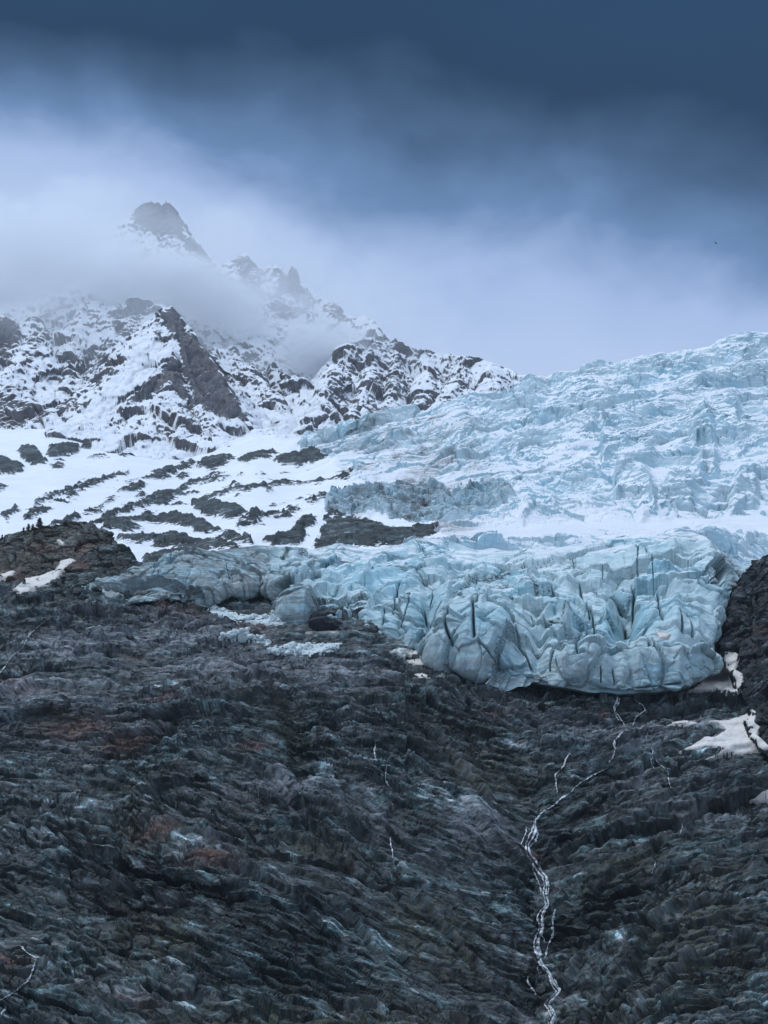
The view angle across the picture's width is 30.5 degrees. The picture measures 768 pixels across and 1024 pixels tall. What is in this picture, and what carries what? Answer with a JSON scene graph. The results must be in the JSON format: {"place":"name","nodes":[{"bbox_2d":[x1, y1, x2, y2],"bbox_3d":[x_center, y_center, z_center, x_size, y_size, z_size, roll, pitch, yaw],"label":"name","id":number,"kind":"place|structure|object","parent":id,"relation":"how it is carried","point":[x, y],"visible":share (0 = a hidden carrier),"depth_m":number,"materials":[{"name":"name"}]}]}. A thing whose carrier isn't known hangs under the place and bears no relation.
{"place":"outdoors","nodes":[
{"label":"outdoors","id":0,"kind":"place"},
{"bbox_2d":[0,521,116,583],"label":"rocky knoll","id":1,"kind":"structure","parent":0,"point":[42,551],"depth_m":997.65,"materials":[{"name":"grey stone"}]},
{"bbox_2d":[0,570,15,580],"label":"snow patch","id":2,"kind":"object","parent":1,"relation":"on","point":[5,575],"visible":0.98,"depth_m":947.98,"materials":[{"name":"white snow"}]},
{"bbox_2d":[35,517,42,529],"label":"larch tree","id":3,"kind":"object","parent":1,"relation":"on","point":[39,523],"visible":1,"depth_m":1014.24,"materials":[{"name":"plant"}]},
{"bbox_2d":[57,539,64,544],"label":"snow patch","id":4,"kind":"object","parent":1,"relation":"on","point":[59,541],"visible":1,"depth_m":999.60,"materials":[{"name":"white snow"}]},
{"bbox_2d":[45,542,142,593],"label":"rocky knoll","id":5,"kind":"structure","parent":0,"point":[102,561],"depth_m":945.06,"materials":[{"name":"grey stone"}]},
{"bbox_2d":[0,429,447,562],"bbox_3d":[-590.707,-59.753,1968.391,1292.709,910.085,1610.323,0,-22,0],"label":"snow slope","id":6,"kind":"structure","parent":0,"point":[267,490],"depth_m":1715.91,"materials":[{"name":"white snow"}]},
{"bbox_2d":[0,201,551,461],"bbox_3d":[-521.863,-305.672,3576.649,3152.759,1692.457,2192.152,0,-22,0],"label":"mountain","id":7,"kind":"structure","parent":0,"point":[151,330],"depth_m":3237.71,"materials":[{"name":"snow"}]},
{"bbox_2d":[0,559,767,1023],"bbox_3d":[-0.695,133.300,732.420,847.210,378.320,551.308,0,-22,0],"label":"rock slope","id":8,"kind":"structure","parent":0,"point":[212,847],"depth_m":624.61,"materials":[{"name":"grey stone"}]},
{"bbox_2d":[0,945,37,1016],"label":"mountain stream","id":9,"kind":"structure","parent":8,"relation":"on","point":[3,1011],"depth_m":480.32,"materials":[{"name":"white liquid"}]},
{"bbox_2d":[0,620,45,684],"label":"mountain stream","id":10,"kind":"structure","parent":8,"relation":"on","point":[30,632],"depth_m":829.54,"materials":[{"name":"white liquid"}]},
{"bbox_2d":[12,558,75,593],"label":"snow patch","id":11,"kind":"object","parent":8,"relation":"on","point":[45,578],"visible":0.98,"depth_m":933.76,"materials":[{"name":"white snow"}]},
{"bbox_2d":[82,764,93,773],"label":"boulder","id":12,"kind":"object","parent":8,"relation":"on","point":[88,769],"visible":1,"depth_m":677.49,"materials":[{"name":"grey stone"}]},
{"bbox_2d":[199,604,285,625],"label":"ice rubble","id":13,"kind":"object","parent":8,"relation":"on","point":[262,621],"visible":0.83,"depth_m":850.17,"materials":[{"name":"white ice"}]},
{"bbox_2d":[246,615,253,619],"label":"ice block","id":14,"kind":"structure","parent":13,"relation":"on","point":[250,617],"depth_m":849.86,"materials":[{"name":"white ice"}]},
{"bbox_2d":[270,615,275,620],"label":"ice block","id":15,"kind":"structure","parent":13,"relation":"on","point":[272,617],"depth_m":844.44,"materials":[{"name":"white ice"}]},
{"bbox_2d":[219,628,270,645],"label":"ice rubble","id":16,"kind":"object","parent":8,"relation":"on","point":[242,638],"visible":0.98,"depth_m":831.70,"materials":[{"name":"white ice"}]},
{"bbox_2d":[226,632,234,638],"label":"ice block","id":17,"kind":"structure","parent":16,"relation":"on","point":[231,635],"depth_m":826.85,"materials":[{"name":"white ice"}]},
{"bbox_2d":[281,642,341,656],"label":"ice rubble","id":18,"kind":"object","parent":8,"relation":"on","point":[320,649],"visible":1,"depth_m":810.44,"materials":[{"name":"white ice"}]},
{"bbox_2d":[271,646,276,653],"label":"ice block","id":19,"kind":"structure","parent":18,"relation":"on","point":[273,649],"depth_m":809.71,"materials":[{"name":"white ice"}]},
{"bbox_2d":[291,641,296,647],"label":"ice block","id":20,"kind":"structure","parent":18,"relation":"on","point":[293,644],"depth_m":813.48,"materials":[{"name":"white ice"}]},
{"bbox_2d":[294,646,301,653],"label":"ice block","id":21,"kind":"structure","parent":18,"relation":"on","point":[297,649],"depth_m":809.12,"materials":[{"name":"white ice"}]},
{"bbox_2d":[305,630,336,633],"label":"snow patch","id":22,"kind":"object","parent":8,"relation":"on","point":[318,632],"visible":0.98,"depth_m":828.10,"materials":[{"name":"white snow"}]},
{"bbox_2d":[308,616,342,630],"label":"boulder","id":23,"kind":"object","parent":8,"relation":"on","point":[322,623],"visible":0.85,"depth_m":828.33,"materials":[{"name":"grey stone"}]},
{"bbox_2d":[374,743,391,788],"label":"mountain stream","id":24,"kind":"structure","parent":8,"relation":"on","point":[383,765],"depth_m":668.88,"materials":[{"name":"white liquid"}]},
{"bbox_2d":[389,648,416,656],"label":"snow patch","id":25,"kind":"object","parent":8,"relation":"on","point":[407,652],"visible":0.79,"depth_m":814.93,"materials":[{"name":"white snow"}]},
{"bbox_2d":[79,531,749,695],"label":"glacier tongue","id":26,"kind":"object","parent":8,"relation":"on","point":[591,619],"visible":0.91,"depth_m":870.45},
{"bbox_2d":[655,632,670,639],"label":"snow patch","id":27,"kind":"object","parent":26,"relation":"on","point":[664,636],"visible":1,"depth_m":778.57,"materials":[{"name":"white snow"}]},
{"bbox_2d":[405,658,423,665],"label":"snow patch","id":28,"kind":"object","parent":8,"relation":"on","point":[416,662],"visible":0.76,"depth_m":805.25,"materials":[{"name":"white snow"}]},
{"bbox_2d":[413,673,429,678],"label":"snow patch","id":29,"kind":"object","parent":8,"relation":"on","point":[423,674],"visible":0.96,"depth_m":775.45,"materials":[{"name":"white snow"}]},
{"bbox_2d":[554,754,568,792],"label":"mountain stream","id":30,"kind":"structure","parent":8,"relation":"on","point":[559,770],"depth_m":699.33,"materials":[{"name":"white liquid"}]},
{"bbox_2d":[521,767,608,1023],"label":"mountain stream","id":31,"kind":"structure","parent":8,"relation":"on","point":[537,951],"depth_m":595.30,"materials":[{"name":"white liquid"}]},
{"bbox_2d":[608,696,625,762],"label":"mountain stream","id":32,"kind":"structure","parent":8,"relation":"on","point":[614,707],"depth_m":734.24,"materials":[{"name":"white liquid"}]},
{"bbox_2d":[633,699,645,723],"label":"mountain stream","id":33,"kind":"structure","parent":8,"relation":"on","point":[641,712],"depth_m":757.91,"materials":[{"name":"white liquid"}]},
{"bbox_2d":[646,733,670,786],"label":"mountain stream","id":34,"kind":"structure","parent":8,"relation":"on","point":[656,760],"depth_m":707.25,"materials":[{"name":"white liquid"}]},
{"bbox_2d":[667,720,699,727],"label":"snow patch","id":35,"kind":"object","parent":8,"relation":"on","point":[682,721],"visible":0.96,"depth_m":734.14,"materials":[{"name":"white snow"}]},
{"bbox_2d":[689,652,743,695],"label":"snow patch","id":36,"kind":"object","parent":8,"relation":"on","point":[721,680],"visible":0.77,"depth_m":786.89,"materials":[{"name":"white snow"}]},
{"bbox_2d":[679,710,767,759],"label":"snow patch","id":37,"kind":"object","parent":8,"relation":"on","point":[734,737],"visible":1,"depth_m":714.20,"materials":[{"name":"white snow"}]},
{"bbox_2d":[749,790,767,804],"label":"snow patch","id":38,"kind":"object","parent":8,"relation":"on","point":[760,798],"visible":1,"depth_m":673.58,"materials":[{"name":"white snow"}]},
{"bbox_2d":[0,0,767,375],"label":"sky","id":39,"kind":"structure","parent":0,"point":[534,187],"materials":[{"name":"blue"}]},
{"bbox_2d":[279,331,767,564],"bbox_3d":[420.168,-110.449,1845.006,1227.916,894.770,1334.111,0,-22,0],"label":"icefall","id":40,"kind":"object","parent":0,"point":[600,450],"visible":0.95,"depth_m":1644.83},
{"bbox_2d":[718,555,767,755],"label":"rock cliff","id":41,"kind":"structure","parent":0,"point":[744,631],"depth_m":798.81,"materials":[{"name":"grey stone"}]}
]}

